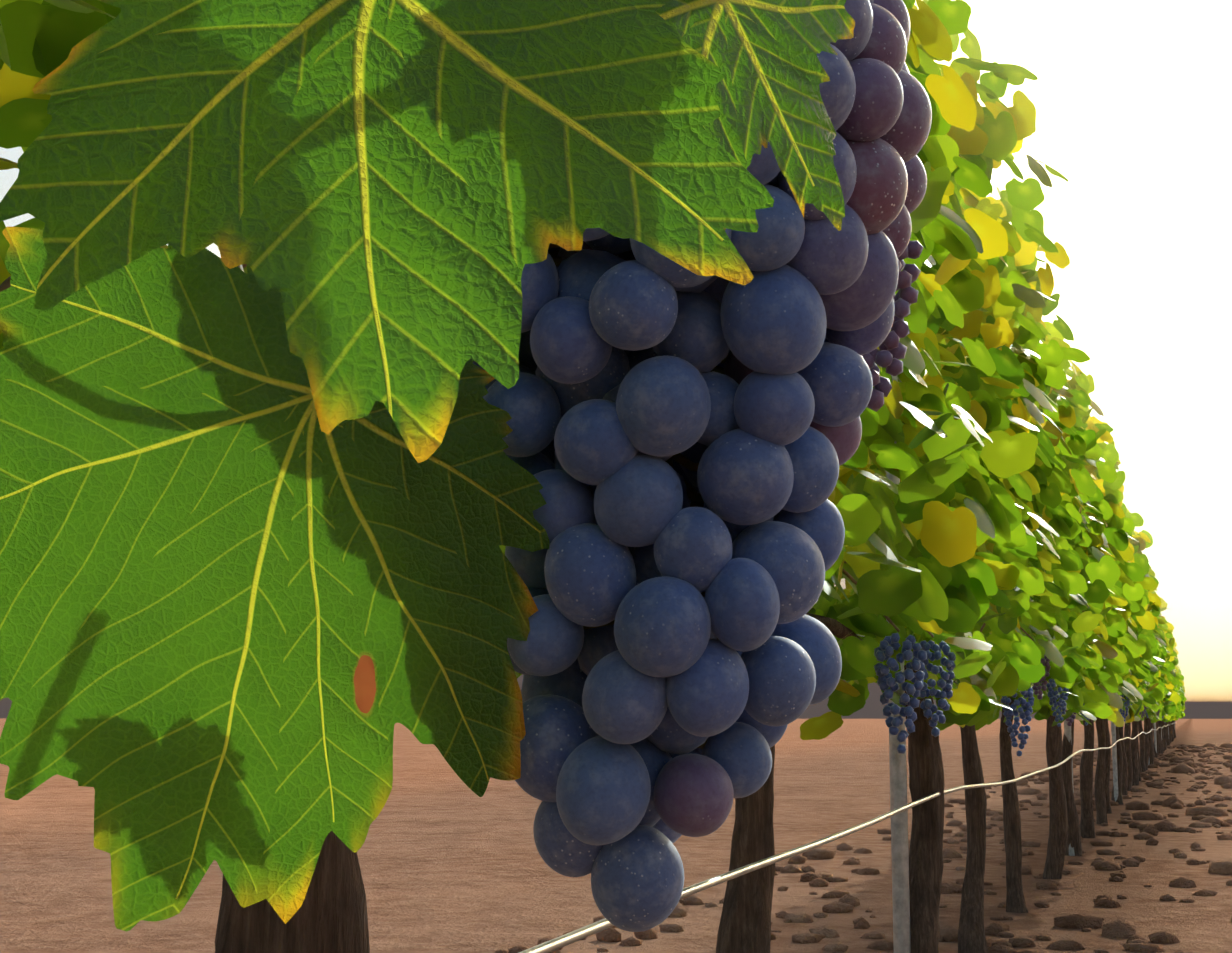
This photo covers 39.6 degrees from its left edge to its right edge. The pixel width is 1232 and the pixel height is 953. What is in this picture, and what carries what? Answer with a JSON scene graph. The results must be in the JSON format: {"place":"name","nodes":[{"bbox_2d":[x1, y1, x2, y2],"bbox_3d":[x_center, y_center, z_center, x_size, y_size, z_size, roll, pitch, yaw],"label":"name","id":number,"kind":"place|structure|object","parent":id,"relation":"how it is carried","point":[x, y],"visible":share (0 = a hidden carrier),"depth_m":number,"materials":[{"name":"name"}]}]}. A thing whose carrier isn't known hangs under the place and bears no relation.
{"place":"outdoors","nodes":[
{"label":"outdoors","id":0,"kind":"place"},
{"bbox_2d":[0,0,1125,739],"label":"vine canopy","id":1,"kind":"object","parent":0,"point":[968,526],"visible":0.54,"depth_m":3.81,"materials":[{"name":"green plant"}]},
{"bbox_2d":[874,633,926,753],"bbox_3d":[0.504,0.384,3.034,0.092,0.213,0.095,0,-8,1],"label":"grape bunch","id":2,"kind":"object","parent":1,"relation":"hanging from","point":[888,645],"visible":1,"depth_m":3.02,"materials":[{"name":"food"}]},
{"bbox_2d":[1001,688,1033,756],"bbox_3d":[1.221,0.734,5.201,0.104,0.232,0.100,3,-9,-23],"label":"grape bunch","id":3,"kind":"object","parent":1,"relation":"hanging from","point":[1025,716],"visible":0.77,"depth_m":5.18,"materials":[{"name":"food"}]},
{"bbox_2d":[0,718,1231,952],"bbox_3d":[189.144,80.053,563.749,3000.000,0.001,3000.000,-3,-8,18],"label":"ground","id":4,"kind":"structure","parent":0,"point":[450,860],"depth_m":9.30,"materials":[{"name":"soil"}]},
{"bbox_2d":[215,665,1175,952],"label":"vine trunks","id":5,"kind":"object","parent":4,"relation":"on","point":[329,915],"visible":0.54,"depth_m":4.36,"materials":[{"name":"brown plant"}]},
{"bbox_2d":[519,722,1174,952],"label":"drip line","id":6,"kind":"object","parent":5,"relation":"attached to","point":[554,944],"visible":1,"depth_m":2.62,"materials":[{"name":"beige plastic"}]},
{"bbox_2d":[495,742,1231,952],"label":"soil clods","id":7,"kind":"object","parent":4,"relation":"on","point":[847,902],"visible":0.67,"depth_m":8.99,"materials":[{"name":"brown soil"}]},
{"bbox_2d":[886,375,1174,952],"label":"trellis posts","id":8,"kind":"object","parent":4,"relation":"on","point":[900,863],"visible":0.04,"depth_m":4.30,"materials":[{"name":"metal"}]},
{"bbox_2d":[1142,597,1186,722],"bbox_3d":[14.974,5.603,46.818,1.102,2.183,51.195,-3,-8,18],"label":"vine canopy","id":9,"kind":"object","parent":8,"relation":"attached to","point":[1173,703],"visible":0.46,"depth_m":26.84,"materials":[{"name":"green plant"}]},
{"bbox_2d":[0,276,10,291],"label":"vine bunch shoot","id":10,"kind":"object","parent":9,"relation":"attached to","point":[5,284],"visible":0.02,"depth_m":1.00,"materials":[{"name":"brown plant"}]},
{"bbox_2d":[838,568,899,631],"bbox_3d":[0.360,0.194,2.982,0.032,0.146,0.329,-12,-15,56],"label":"vine shoot","id":11,"kind":"object","parent":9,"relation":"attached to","point":[849,576],"visible":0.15,"depth_m":3.04,"materials":[{"name":"green plant"}]},
{"bbox_2d":[980,623,1033,640],"bbox_3d":[1.290,0.558,5.744,0.032,0.188,0.330,-12,-15,57],"label":"vine shoot","id":12,"kind":"object","parent":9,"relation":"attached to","point":[1021,628],"visible":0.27,"depth_m":5.81,"materials":[{"name":"green plant"}]},
{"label":"cane","id":13,"kind":"object","parent":9,"relation":"attached to","visible":0},
{"bbox_2d":[0,226,549,930],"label":"vine leaf","id":14,"kind":"object","parent":13,"relation":"attached to","point":[226,562],"visible":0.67,"depth_m":0.32,"materials":[{"name":"green plant"}]},
{"bbox_2d":[354,655,375,712],"bbox_3d":[-0.068,0.027,0.398,0.038,0.075,0.048,5,-9,-31],"label":"leaf spot","id":15,"kind":"object","parent":14,"relation":"on","point":[364,683],"depth_m":0.38,"materials":[{"name":"brown plant"}]},
{"bbox_2d":[0,0,773,462],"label":"vine leaf","id":16,"kind":"object","parent":13,"relation":"attached to","point":[390,198],"visible":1,"depth_m":0.16,"materials":[{"name":"green plant"}]},
{"bbox_2d":[656,0,854,230],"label":"vine leaf","id":17,"kind":"object","parent":13,"relation":"attached to","point":[762,55],"visible":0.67,"depth_m":0.20,"materials":[{"name":"green plant"}]},
{"bbox_2d":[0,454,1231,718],"bbox_3d":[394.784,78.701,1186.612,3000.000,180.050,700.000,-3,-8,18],"label":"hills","id":18,"kind":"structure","parent":0,"point":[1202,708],"depth_m":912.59,"materials":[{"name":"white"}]},
{"bbox_2d":[0,0,1231,701],"label":"sky","id":19,"kind":"structure","parent":0,"point":[1132,99],"materials":[{"name":"white"}]},
{"bbox_2d":[472,0,931,931],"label":"grape bunch","id":20,"kind":"object","parent":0,"point":[616,398],"depth_m":0.33,"materials":[{"name":"blue food"}]},
{"bbox_2d":[806,613,956,683],"bbox_3d":[10.490,4.544,33.402,0.108,0.122,78.601,-3,-8,18],"label":"vine cordon","id":21,"kind":"object","parent":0,"point":[836,628],"visible":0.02,"depth_m":3.44,"materials":[{"name":"plant"}]},
{"bbox_2d":[862,240,923,411],"bbox_3d":[0.191,-0.123,1.256,0.074,0.153,0.074,-3,-9,22],"label":"grape bunch","id":22,"kind":"object","parent":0,"point":[889,352],"visible":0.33,"depth_m":1.24,"materials":[{"name":"food"}]},
{"bbox_2d":[912,640,955,736],"bbox_3d":[0.612,0.407,3.289,0.084,0.187,0.083,-5,-10,34],"label":"grape bunch","id":23,"kind":"object","parent":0,"point":[946,685],"visible":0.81,"depth_m":3.27,"materials":[{"name":"food"}]},
{"bbox_2d":[1032,654,1050,699],"bbox_3d":[1.437,0.668,5.805,0.086,0.180,0.087,0,-8,-1],"label":"grape bunch","id":24,"kind":"object","parent":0,"point":[1036,687],"visible":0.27,"depth_m":5.79,"materials":[{"name":"food"}]},
{"bbox_2d":[990,406,1174,726],"bbox_3d":[4.545,1.253,15.858,1.096,2.094,15.123,-3,-8,18],"label":"vine canopy","id":25,"kind":"object","parent":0,"point":[1133,651],"visible":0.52,"depth_m":10.41,"materials":[{"name":"green plant"}]},
{"bbox_2d":[1046,678,1068,726],"bbox_3d":[1.695,0.861,6.556,0.088,0.196,0.085,-2,-8,16],"label":"grape bunch","id":26,"kind":"object","parent":25,"relation":"hanging from","point":[1052,694],"visible":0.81,"depth_m":6.54,"materials":[{"name":"food"}]},
{"bbox_2d":[1065,710,1076,725],"bbox_3d":[2.013,1.006,7.605,0.101,0.209,0.100,-7,-11,42],"label":"grape bunch","id":27,"kind":"object","parent":25,"relation":"hanging from","point":[1071,720],"visible":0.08,"depth_m":7.59,"materials":[{"name":"food"}]},
{"bbox_2d":[1119,695,1129,721],"bbox_3d":[3.605,1.633,12.145,0.091,0.210,0.094,1,-8,-10],"label":"grape bunch","id":28,"kind":"object","parent":25,"relation":"hanging from","point":[1127,702],"visible":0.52,"depth_m":12.12,"materials":[{"name":"food"}]},
{"bbox_2d":[1139,705,1145,717],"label":"grape bunch","id":29,"kind":"object","parent":25,"relation":"hanging from","point":[1143,714],"visible":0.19,"depth_m":17.70,"materials":[{"name":"food"}]}
]}

